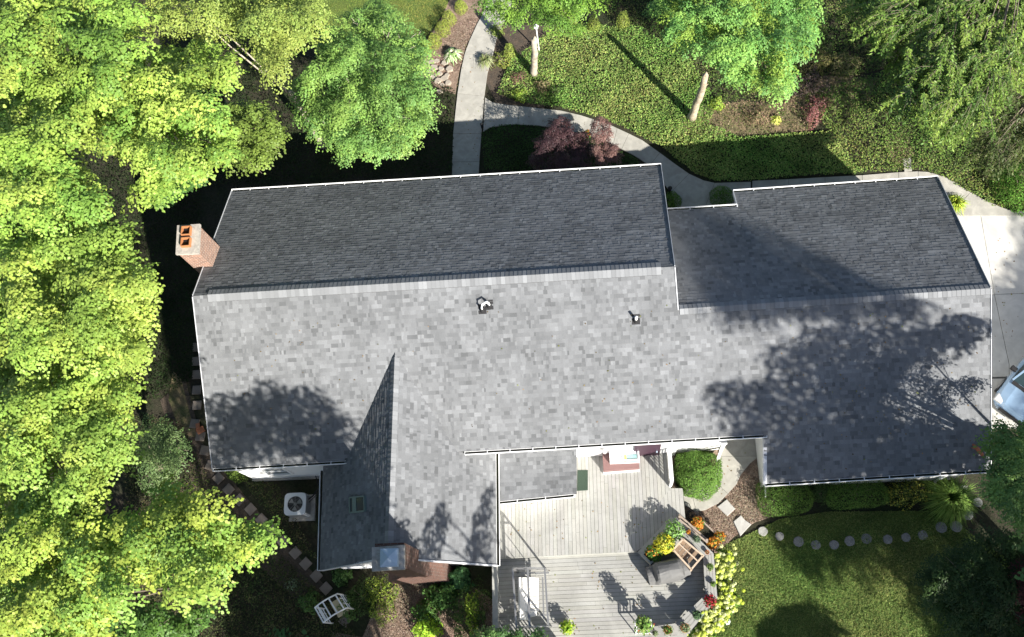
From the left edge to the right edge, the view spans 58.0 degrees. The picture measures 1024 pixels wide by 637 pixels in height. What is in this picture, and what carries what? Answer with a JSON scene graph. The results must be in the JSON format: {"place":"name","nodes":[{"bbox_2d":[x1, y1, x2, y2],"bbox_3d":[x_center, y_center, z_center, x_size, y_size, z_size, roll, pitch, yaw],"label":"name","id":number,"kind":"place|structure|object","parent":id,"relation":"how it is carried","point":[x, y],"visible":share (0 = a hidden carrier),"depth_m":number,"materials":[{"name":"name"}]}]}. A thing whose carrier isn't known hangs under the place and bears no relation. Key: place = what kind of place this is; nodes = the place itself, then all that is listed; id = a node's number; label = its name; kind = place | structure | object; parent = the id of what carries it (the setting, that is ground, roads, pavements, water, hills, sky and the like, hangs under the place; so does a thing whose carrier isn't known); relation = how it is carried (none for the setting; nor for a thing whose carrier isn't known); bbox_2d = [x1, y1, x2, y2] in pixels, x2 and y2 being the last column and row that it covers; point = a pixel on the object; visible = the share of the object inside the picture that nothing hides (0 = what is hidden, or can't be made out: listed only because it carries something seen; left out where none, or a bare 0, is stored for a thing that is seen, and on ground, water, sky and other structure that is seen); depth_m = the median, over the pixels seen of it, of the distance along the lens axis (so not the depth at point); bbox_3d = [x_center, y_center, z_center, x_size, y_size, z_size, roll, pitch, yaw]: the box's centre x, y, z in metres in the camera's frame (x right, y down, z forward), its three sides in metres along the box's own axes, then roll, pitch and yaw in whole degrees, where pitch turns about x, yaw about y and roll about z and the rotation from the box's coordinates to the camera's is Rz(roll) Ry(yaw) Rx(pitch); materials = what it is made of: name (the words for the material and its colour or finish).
{"place":"outdoors","nodes":[
{"label":"outdoors","id":0,"kind":"place"},
{"bbox_2d":[169,372,195,436],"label":"bare ground","id":1,"kind":"structure","parent":0,"point":[178,404],"depth_m":37.95,"materials":[{"name":"brown soil"}]},
{"bbox_2d":[282,0,447,63],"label":"lawn","id":2,"kind":"structure","parent":0,"point":[404,8],"depth_m":43.45,"materials":[{"name":"green plant"}]},
{"bbox_2d":[0,0,1023,636],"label":"ground","id":3,"kind":"structure","parent":0,"point":[210,202],"depth_m":39.90,"materials":[{"name":"green plant"}]},
{"bbox_2d":[0,95,117,245],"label":"maple tree","id":4,"kind":"object","parent":3,"relation":"on","point":[46,169],"visible":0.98,"depth_m":26.52,"materials":[{"name":"green plant"}]},
{"bbox_2d":[0,357,152,527],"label":"maple tree","id":5,"kind":"object","parent":3,"relation":"on","point":[37,416],"visible":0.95,"depth_m":25.25,"materials":[{"name":"green plant"}]},
{"bbox_2d":[0,0,162,115],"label":"maple tree","id":6,"kind":"object","parent":3,"relation":"on","point":[97,55],"visible":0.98,"depth_m":28.35,"materials":[{"name":"green plant"}]},
{"bbox_2d":[0,215,164,387],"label":"maple tree","id":7,"kind":"object","parent":3,"relation":"on","point":[42,327],"visible":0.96,"depth_m":25.64,"materials":[{"name":"green plant"}]},
{"bbox_2d":[0,470,292,636],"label":"maple tree","id":8,"kind":"object","parent":3,"relation":"on","point":[76,586],"visible":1,"depth_m":24.11,"materials":[{"name":"green plant"}]},
{"bbox_2d":[47,36,249,213],"bbox_3d":[-12.554,-7.020,34.734,6.810,13.275,13.907,-41,71,-9],"label":"maple tree","id":9,"kind":"object","parent":3,"relation":"on","point":[138,123],"visible":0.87,"depth_m":28.29,"materials":[{"name":"green plant"}]},
{"bbox_2d":[101,596,217,636],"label":"young tree","id":10,"kind":"object","parent":3,"relation":"on","point":[151,622],"visible":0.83,"depth_m":30.31,"materials":[{"name":"green plant"}]},
{"bbox_2d":[129,408,194,500],"bbox_3d":[-12.766,5.009,34.083,4.668,6.480,2.875,42,80,18],"label":"young tree","id":11,"kind":"object","parent":3,"relation":"on","point":[163,459],"visible":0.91,"depth_m":32.60,"materials":[{"name":"green plant"}]},
{"bbox_2d":[152,170,209,209],"bbox_3d":[-13.103,-5.235,37.022,2.585,7.881,6.199,-36,71,-7],"label":"dark tree","id":12,"kind":"object","parent":3,"relation":"on","point":[172,203],"visible":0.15,"depth_m":33.77,"materials":[{"name":"green plant"}]},
{"bbox_2d":[137,0,340,150],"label":"maple tree","id":13,"kind":"object","parent":3,"relation":"on","point":[269,24],"visible":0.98,"depth_m":29.74,"materials":[{"name":"green plant"}]},
{"bbox_2d":[123,411,356,636],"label":"ground cover","id":14,"kind":"object","parent":3,"relation":"on","point":[294,626],"visible":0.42,"depth_m":35.08,"materials":[{"name":"green plant"}]},
{"bbox_2d":[160,381,322,597],"bbox_3d":[-11.115,7.067,36.450,2.265,0.001,10.766,-38,71,-8],"label":"mulch bed","id":15,"kind":"object","parent":3,"relation":"on","point":[223,483],"visible":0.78,"depth_m":36.47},
{"bbox_2d":[217,99,291,178],"bbox_3d":[-10.454,-6.915,37.691,3.232,7.212,6.312,-30,70,-5],"label":"young tree","id":16,"kind":"object","parent":3,"relation":"on","point":[254,136],"visible":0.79,"depth_m":34.28,"materials":[{"name":"green plant"}]},
{"bbox_2d":[78,33,454,409],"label":"ground cover","id":17,"kind":"object","parent":3,"relation":"on","point":[185,263],"visible":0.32,"depth_m":40.84,"materials":[{"name":"green plant"}]},
{"bbox_2d":[284,476,318,521],"bbox_3d":[-7.967,6.916,35.734,1.480,0.815,1.690,-3,70,5],"label":"air conditioner","id":18,"kind":"object","parent":3,"relation":"on","point":[300,506],"visible":0.99,"depth_m":35.39,"materials":[{"name":"grey metal"}]},
{"bbox_2d":[295,587,320,614],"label":"garden shrub","id":19,"kind":"object","parent":3,"relation":"on","point":[309,599],"visible":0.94,"depth_m":34.45,"materials":[{"name":"green plant"}]},
{"bbox_2d":[314,593,355,623],"bbox_3d":[-6.510,10.631,33.908,1.046,1.454,0.686,-32,70,-5],"label":"garden arbor","id":20,"kind":"object","parent":3,"relation":"on","point":[335,604],"visible":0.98,"depth_m":33.62,"materials":[{"name":"white paint"}]},
{"bbox_2d":[331,568,353,586],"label":"garden shrub","id":21,"kind":"object","parent":3,"relation":"on","point":[336,575],"visible":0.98,"depth_m":34.66,"materials":[{"name":"green plant"}]},
{"bbox_2d":[336,591,358,622],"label":"garden shrub","id":22,"kind":"object","parent":3,"relation":"on","point":[347,613],"visible":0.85,"depth_m":34.18,"materials":[{"name":"green plant"}]},
{"bbox_2d":[285,0,445,168],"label":"green maple","id":23,"kind":"object","parent":3,"relation":"on","point":[362,93],"visible":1,"depth_m":32.47,"materials":[{"name":"green plant"}]},
{"bbox_2d":[332,583,492,636],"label":"mulch bed","id":24,"kind":"object","parent":3,"relation":"on","point":[403,594],"visible":0.33,"depth_m":34.20,"materials":[{"name":"brown wood"}]},
{"bbox_2d":[344,574,379,616],"bbox_3d":[-5.645,10.254,34.249,1.350,0.951,1.572,-3,70,5],"label":"garden shrub","id":25,"kind":"object","parent":24,"relation":"on","point":[362,598],"visible":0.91,"depth_m":34.20,"materials":[{"name":"green plant"}]},
{"bbox_2d":[361,573,399,628],"bbox_3d":[-4.841,10.344,33.993,1.521,1.220,1.932,-19,70,-1],"label":"garden shrub","id":26,"kind":"object","parent":24,"relation":"on","point":[379,583],"visible":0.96,"depth_m":34.02,"materials":[{"name":"green plant"}]},
{"bbox_2d":[409,596,441,625],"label":"garden shrub","id":27,"kind":"object","parent":24,"relation":"on","point":[421,612],"visible":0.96,"depth_m":33.76,"materials":[{"name":"green plant"}]},
{"bbox_2d":[410,612,443,636],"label":"garden shrub","id":28,"kind":"object","parent":24,"relation":"on","point":[432,628],"visible":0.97,"depth_m":33.54,"materials":[{"name":"green plant"}]},
{"bbox_2d":[422,582,457,610],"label":"garden shrub","id":29,"kind":"object","parent":24,"relation":"on","point":[442,589],"visible":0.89,"depth_m":33.79,"materials":[{"name":"green plant"}]},
{"bbox_2d":[445,565,474,591],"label":"garden shrub","id":30,"kind":"object","parent":24,"relation":"on","point":[459,577],"visible":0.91,"depth_m":33.81,"materials":[{"name":"green plant"}]},
{"bbox_2d":[443,575,491,636],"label":"garden shrub","id":31,"kind":"object","parent":24,"relation":"on","point":[456,614],"visible":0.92,"depth_m":33.56,"materials":[{"name":"green plant"}]},
{"bbox_2d":[464,590,480,635],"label":"garden shrub","id":32,"kind":"object","parent":24,"relation":"on","point":[469,610],"visible":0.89,"depth_m":33.30,"materials":[{"name":"green plant"}]},
{"bbox_2d":[420,0,482,93],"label":"mulch bed","id":33,"kind":"object","parent":3,"relation":"on","point":[470,15],"visible":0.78,"depth_m":42.68,"materials":[{"name":"brown wood"}]},
{"bbox_2d":[434,20,450,37],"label":"globe shrub","id":34,"kind":"object","parent":33,"relation":"on","point":[442,29],"visible":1,"depth_m":42.43,"materials":[{"name":"green plant"}]},
{"bbox_2d":[443,46,461,64],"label":"hosta","id":35,"kind":"object","parent":33,"relation":"on","point":[452,54],"visible":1,"depth_m":42.03,"materials":[{"name":"green plant"}]},
{"bbox_2d":[452,0,510,175],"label":"walkway","id":36,"kind":"structure","parent":3,"relation":"on","point":[470,98],"depth_m":41.36,"materials":[{"name":"concrete"}]},
{"bbox_2d":[475,52,494,71],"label":"daylily clump","id":37,"kind":"object","parent":36,"relation":"on","point":[484,60],"visible":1,"depth_m":41.72,"materials":[{"name":"green plant"}]},
{"bbox_2d":[469,624,548,636],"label":"dense tree","id":38,"kind":"object","parent":3,"relation":"on","point":[499,633],"visible":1,"depth_m":31.25,"materials":[{"name":"green plant"}]},
{"bbox_2d":[486,25,559,107],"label":"mulch bed","id":39,"kind":"object","parent":3,"relation":"on","point":[520,39],"visible":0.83,"depth_m":41.84,"materials":[{"name":"brown wood"}]},
{"bbox_2d":[490,51,513,68],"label":"perennial","id":40,"kind":"object","parent":39,"relation":"on","point":[501,60],"visible":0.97,"depth_m":41.70,"materials":[{"name":"green plant"}]},
{"bbox_2d":[530,36,538,76],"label":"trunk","id":41,"kind":"object","parent":39,"relation":"on","point":[534,63],"visible":1,"depth_m":40.08,"materials":[{"name":"beige plant"}]},
{"bbox_2d":[469,0,619,40],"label":"top tree","id":42,"kind":"object","parent":3,"relation":"on","point":[570,9],"visible":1,"depth_m":34.43,"materials":[{"name":"green plant"}]},
{"bbox_2d":[333,17,775,636],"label":"bark chips","id":43,"kind":"object","parent":3,"relation":"on","point":[705,519],"visible":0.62,"depth_m":34.25,"materials":[{"name":"brown wood"}]},
{"bbox_2d":[481,123,640,171],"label":"ground cover","id":44,"kind":"object","parent":3,"relation":"on","point":[510,150],"visible":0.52,"depth_m":40.18,"materials":[{"name":"green plant"}]},
{"bbox_2d":[527,115,595,170],"bbox_3d":[2.037,-6.762,38.427,2.913,2.852,3.406,-3,70,5],"label":"japanese maple","id":45,"kind":"object","parent":3,"relation":"on","point":[553,141],"visible":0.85,"depth_m":37.48,"materials":[{"name":"red plant"}]},
{"bbox_2d":[176,163,991,584],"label":"house","id":46,"kind":"structure","parent":3,"relation":"on","point":[424,453],"depth_m":32.04,"materials":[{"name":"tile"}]},
{"bbox_2d":[258,468,293,475],"bbox_3d":[-8.891,5.772,34.865,0.980,1.280,0.063,-3,70,5],"label":"window","id":47,"kind":"structure","parent":46,"relation":"in","point":[275,471],"depth_m":34.87,"materials":[{"name":"glass"}]},
{"bbox_2d":[609,449,639,463],"bbox_3d":[4.142,5.113,34.058,1.086,0.482,0.465,-3,70,5],"label":"garden window","id":48,"kind":"structure","parent":46,"relation":"in","point":[616,456],"depth_m":33.89,"materials":[{"name":"white paint"}]},
{"bbox_2d":[227,42,1022,634],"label":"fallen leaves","id":49,"kind":"object","parent":46,"relation":"on","point":[673,384],"visible":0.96,"depth_m":32.10,"materials":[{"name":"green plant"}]},
{"bbox_2d":[634,444,660,455],"bbox_3d":[4.941,4.835,33.824,0.950,2.050,0.160,-3,70,5],"label":"door","id":50,"kind":"structure","parent":46,"relation":"in","point":[644,450],"depth_m":33.65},
{"bbox_2d":[492,447,717,636],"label":"deck","id":51,"kind":"structure","parent":3,"relation":"on","point":[610,549],"depth_m":33.77,"materials":[{"name":"grey paint"}]},
{"bbox_2d":[512,567,551,628],"bbox_3d":[0.709,9.858,32.595,1.241,2.029,2.026,-3,70,5],"label":"patio swing","id":52,"kind":"object","parent":51,"relation":"on","point":[527,585],"visible":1,"depth_m":32.80,"materials":[{"name":"grey metal"}]},
{"bbox_2d":[559,619,575,635],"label":"potted plant","id":53,"kind":"object","parent":51,"relation":"on","point":[566,626],"visible":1,"depth_m":32.70,"materials":[{"name":"green plant"}]},
{"bbox_2d":[577,470,587,490],"bbox_3d":[2.641,6.072,34.643,0.402,0.018,0.782,-1,70,6],"label":"door mat","id":54,"kind":"object","parent":51,"relation":"on","point":[582,480],"depth_m":34.64,"materials":[{"name":"green fabric"}]},
{"bbox_2d":[634,619,652,633],"bbox_3d":[4.631,10.874,32.585,0.590,0.555,0.470,-3,70,5],"label":"plant stand","id":55,"kind":"object","parent":51,"relation":"on","point":[645,633],"visible":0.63,"depth_m":32.29,"materials":[{"name":"white paint"}]},
{"bbox_2d":[633,614,654,635],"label":"potted plant","id":56,"kind":"object","parent":55,"relation":"on","point":[643,624],"visible":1,"depth_m":31.83,"materials":[{"name":"green plant"}]},
{"bbox_2d":[641,519,682,564],"bbox_3d":[5.468,8.134,33.471,1.759,0.550,0.602,-43,72,-9],"label":"raised planter","id":57,"kind":"object","parent":51,"relation":"on","point":[646,559],"visible":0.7,"depth_m":33.25,"materials":[{"name":"grey paint"}]},
{"bbox_2d":[653,532,675,556],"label":"flowering plant","id":58,"kind":"object","parent":57,"relation":"in","point":[668,540],"visible":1,"depth_m":32.77,"materials":[{"name":"yellow plant"}]},
{"bbox_2d":[664,519,685,540],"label":"leafy plant","id":59,"kind":"object","parent":57,"relation":"on","point":[669,529],"visible":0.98,"depth_m":33.07,"materials":[{"name":"green plant"}]},
{"bbox_2d":[645,557,690,584],"bbox_3d":[5.566,8.962,32.867,1.534,1.132,0.803,-13,70,2],"label":"covered grill","id":60,"kind":"object","parent":51,"relation":"on","point":[668,571],"visible":0.98,"depth_m":32.54,"materials":[{"name":"grey fabric"}]},
{"bbox_2d":[671,538,703,570],"bbox_3d":[6.248,8.467,33.116,0.985,0.830,0.737,40,79,18],"label":"potting table","id":61,"kind":"object","parent":51,"relation":"on","point":[677,551],"visible":0.95,"depth_m":32.91,"materials":[{"name":"brown wood"}]},
{"bbox_2d":[587,114,624,166],"bbox_3d":[3.857,-6.848,38.048,1.468,3.238,2.969,-3,70,5],"label":"japanese maple","id":62,"kind":"object","parent":3,"relation":"on","point":[610,153],"visible":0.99,"depth_m":36.82,"materials":[{"name":"red plant"}]},
{"bbox_2d":[666,190,681,207],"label":"boxwood","id":63,"kind":"object","parent":3,"relation":"on","point":[677,197],"visible":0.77,"depth_m":38.36,"materials":[{"name":"green plant"}]},
{"bbox_2d":[497,23,863,180],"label":"ground cover","id":64,"kind":"object","parent":3,"relation":"on","point":[737,141],"visible":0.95,"depth_m":40.31,"materials":[{"name":"green plant"}]},
{"bbox_2d":[676,440,726,459],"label":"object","id":65,"kind":"object","parent":3,"relation":"on","point":[705,446],"visible":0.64,"depth_m":34.08,"materials":[{"name":"white"}]},
{"bbox_2d":[683,439,756,511],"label":"walkway","id":66,"kind":"structure","parent":3,"relation":"on","point":[737,456],"depth_m":34.75,"materials":[{"name":"concrete"}]},
{"bbox_2d":[709,185,733,204],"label":"boxwood","id":67,"kind":"object","parent":3,"relation":"on","point":[723,197],"visible":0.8,"depth_m":38.12,"materials":[{"name":"green plant"}]},
{"bbox_2d":[709,543,744,581],"bbox_3d":[7.645,8.777,33.205,1.261,1.076,1.341,-3,70,5],"label":"hydrangea","id":68,"kind":"object","parent":3,"relation":"on","point":[725,565],"visible":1,"depth_m":32.89,"materials":[{"name":"yellow plant"}]},
{"bbox_2d":[714,580,745,617],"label":"hydrangea","id":69,"kind":"object","parent":3,"relation":"on","point":[728,598],"visible":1,"depth_m":32.49,"materials":[{"name":"yellow plant"}]},
{"bbox_2d":[683,450,779,552],"bbox_3d":[8.348,6.590,34.458,3.240,0.001,4.759,39,79,17],"label":"mulch bed","id":70,"kind":"object","parent":3,"relation":"on","point":[751,469],"visible":0.27,"depth_m":34.35,"materials":[{"name":"brown wood"}]},
{"bbox_2d":[673,450,722,500],"bbox_3d":[6.921,5.718,34.273,1.967,1.324,2.006,-3,70,5],"label":"boxwood","id":71,"kind":"object","parent":70,"relation":"on","point":[696,471],"visible":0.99,"depth_m":34.06,"materials":[{"name":"green plant"}]},
{"bbox_2d":[695,521,716,538],"bbox_3d":[7.061,7.806,33.758,0.458,0.600,0.774,-41,71,-8],"label":"flower trough","id":72,"kind":"object","parent":70,"relation":"on","point":[707,531],"visible":0.46,"depth_m":33.55,"materials":[{"name":"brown wood"}]},
{"bbox_2d":[718,499,734,515],"bbox_3d":[7.961,7.035,34.315,0.457,0.084,0.486,-38,71,-8],"label":"flagstone","id":73,"kind":"object","parent":70,"relation":"on","point":[726,507],"visible":1,"depth_m":34.28,"materials":[{"name":"beige stone"}]},
{"bbox_2d":[733,515,750,535],"bbox_3d":[8.410,7.615,34.057,0.612,0.086,0.528,-44,72,-9],"label":"flagstone","id":74,"kind":"object","parent":70,"relation":"on","point":[741,524],"visible":1,"depth_m":34.02,"materials":[{"name":"beige stone"}]},
{"bbox_2d":[755,483,814,518],"bbox_3d":[10.009,6.524,33.779,2.137,1.058,1.432,-3,70,5],"label":"boxwood hedge","id":75,"kind":"object","parent":70,"relation":"on","point":[784,497],"visible":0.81,"depth_m":33.55,"materials":[{"name":"green plant"}]},
{"bbox_2d":[642,0,830,112],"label":"green maple","id":76,"kind":"object","parent":3,"relation":"on","point":[746,41],"visible":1,"depth_m":31.26,"materials":[{"name":"green plant"}]},
{"bbox_2d":[483,98,1023,215],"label":"walkway","id":77,"kind":"structure","parent":3,"relation":"on","point":[690,190],"depth_m":38.92,"materials":[{"name":"concrete"}]},
{"bbox_2d":[606,0,930,105],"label":"ground cover","id":78,"kind":"object","parent":3,"relation":"on","point":[800,70],"visible":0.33,"depth_m":40.32,"materials":[{"name":"green plant"}]},
{"bbox_2d":[793,46,842,75],"bbox_3d":[13.281,-11.240,39.947,2.543,0.729,1.502,-3,70,5],"label":"spirea","id":79,"kind":"object","parent":3,"relation":"on","point":[829,61],"visible":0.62,"depth_m":39.91,"materials":[{"name":"green plant"}]},
{"bbox_2d":[809,483,827,505],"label":"bush","id":80,"kind":"object","parent":3,"relation":"on","point":[819,490],"visible":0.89,"depth_m":33.67,"materials":[{"name":"green plant"}]},
{"bbox_2d":[826,52,864,78],"bbox_3d":[14.298,-10.957,39.734,1.820,0.720,1.253,-3,70,5],"label":"spirea","id":81,"kind":"object","parent":3,"relation":"on","point":[841,62],"visible":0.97,"depth_m":39.74,"materials":[{"name":"green plant"}]},
{"bbox_2d":[823,480,890,510],"bbox_3d":[12.533,6.314,33.552,2.421,1.105,1.159,-3,70,5],"label":"boxwood hedge","id":82,"kind":"object","parent":3,"relation":"on","point":[860,487],"visible":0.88,"depth_m":33.33,"materials":[{"name":"green plant"}]},
{"bbox_2d":[886,479,936,510],"bbox_3d":[14.523,6.247,33.369,2.070,1.088,1.341,-3,70,5],"label":"bush","id":83,"kind":"object","parent":3,"relation":"on","point":[906,491],"visible":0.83,"depth_m":33.36,"materials":[{"name":"green plant"}]},
{"bbox_2d":[802,66,1023,208],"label":"ground cover","id":84,"kind":"object","parent":3,"relation":"on","point":[970,182],"visible":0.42,"depth_m":38.48,"materials":[{"name":"green plant"}]},
{"bbox_2d":[834,0,1023,154],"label":"willow tree","id":85,"kind":"object","parent":3,"relation":"on","point":[972,53],"visible":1,"depth_m":30.27,"materials":[{"name":"green plant"}]},
{"bbox_2d":[912,475,981,531],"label":"ornamental grass","id":86,"kind":"object","parent":3,"relation":"on","point":[951,498],"depth_m":32.93,"materials":[{"name":"green plant"}]},
{"bbox_2d":[948,191,970,215],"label":"lily clump","id":87,"kind":"object","parent":3,"relation":"on","point":[957,203],"visible":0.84,"depth_m":37.12,"materials":[{"name":"green plant"}]},
{"bbox_2d":[942,67,1023,180],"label":"willow tree","id":88,"kind":"object","parent":3,"relation":"on","point":[1010,128],"visible":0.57,"depth_m":33.37,"materials":[{"name":"green plant"}]},
{"bbox_2d":[973,413,1023,538],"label":"dense tree","id":89,"kind":"object","parent":3,"relation":"on","point":[1004,486],"visible":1,"depth_m":26.50,"materials":[{"name":"green plant"}]},
{"bbox_2d":[988,163,1023,216],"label":"round shrub","id":90,"kind":"object","parent":3,"relation":"on","point":[1010,186],"visible":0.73,"depth_m":36.69,"materials":[{"name":"green plant"}]},
{"bbox_2d":[676,75,876,135],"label":"bare ground","id":91,"kind":"structure","parent":0,"point":[757,126],"depth_m":39.64,"materials":[{"name":"brown soil"}]},
{"bbox_2d":[686,72,708,121],"bbox_3d":[7.665,-9.211,38.188,0.718,3.801,0.468,28,76,15],"label":"tree trunk","id":92,"kind":"object","parent":91,"relation":"on","point":[693,112],"visible":1,"depth_m":38.06,"materials":[{"name":"brown wood"}]},
{"bbox_2d":[740,105,773,125],"bbox_3d":[10.470,-8.620,39.355,1.487,0.626,1.049,-24,70,-2],"label":"spirea","id":93,"kind":"object","parent":91,"relation":"on","point":[759,114],"visible":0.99,"depth_m":39.40,"materials":[{"name":"beige plant"}]},
{"bbox_2d":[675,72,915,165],"bbox_3d":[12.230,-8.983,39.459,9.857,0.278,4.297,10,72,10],"label":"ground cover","id":94,"kind":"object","parent":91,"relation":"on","point":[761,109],"visible":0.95,"depth_m":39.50,"materials":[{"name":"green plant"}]},
{"bbox_2d":[794,63,834,104],"bbox_3d":[12.761,-10.177,39.605,1.828,0.740,1.888,-41,71,-8],"label":"brown shrub","id":95,"kind":"object","parent":91,"relation":"on","point":[810,84],"visible":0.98,"depth_m":39.58,"materials":[{"name":"green plant"}]},
{"bbox_2d":[801,95,830,129],"bbox_3d":[12.778,-8.933,39.009,1.103,1.009,1.881,22,74,13],"label":"red barberry","id":96,"kind":"object","parent":91,"relation":"on","point":[813,109],"visible":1,"depth_m":39.02,"materials":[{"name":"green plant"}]},
{"bbox_2d":[688,510,1017,636],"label":"lawn","id":97,"kind":"structure","parent":0,"point":[827,568],"depth_m":33.16,"materials":[{"name":"green plant"}]},
{"bbox_2d":[686,603,729,636],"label":"hydrangea","id":98,"kind":"object","parent":97,"relation":"on","point":[713,621],"visible":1,"depth_m":32.27,"materials":[{"name":"yellow plant"}]},
{"bbox_2d":[905,519,1023,636],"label":"shade tree","id":99,"kind":"object","parent":97,"relation":"on","point":[992,606],"visible":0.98,"depth_m":28.59,"materials":[{"name":"green plant"}]},
{"bbox_2d":[1003,554,1023,625],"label":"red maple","id":100,"kind":"object","parent":97,"relation":"on","point":[1021,593],"visible":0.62,"depth_m":28.21,"materials":[{"name":"green plant"}]},
{"bbox_2d":[887,136,913,166],"bbox_3d":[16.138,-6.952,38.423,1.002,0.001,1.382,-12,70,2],"label":"shrub","id":101,"kind":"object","parent":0,"point":[892,152],"depth_m":38.43,"materials":[{"name":"green plant"}]},
{"bbox_2d":[958,211,1023,428],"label":"driveway","id":102,"kind":"structure","parent":0,"point":[984,234],"depth_m":36.09,"materials":[{"name":"concrete"}]},
{"bbox_2d":[994,357,1023,424],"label":"parked car","id":103,"kind":"object","parent":102,"relation":"on","point":[1009,398],"visible":0.98,"depth_m":33.78,"materials":[{"name":"paint"}]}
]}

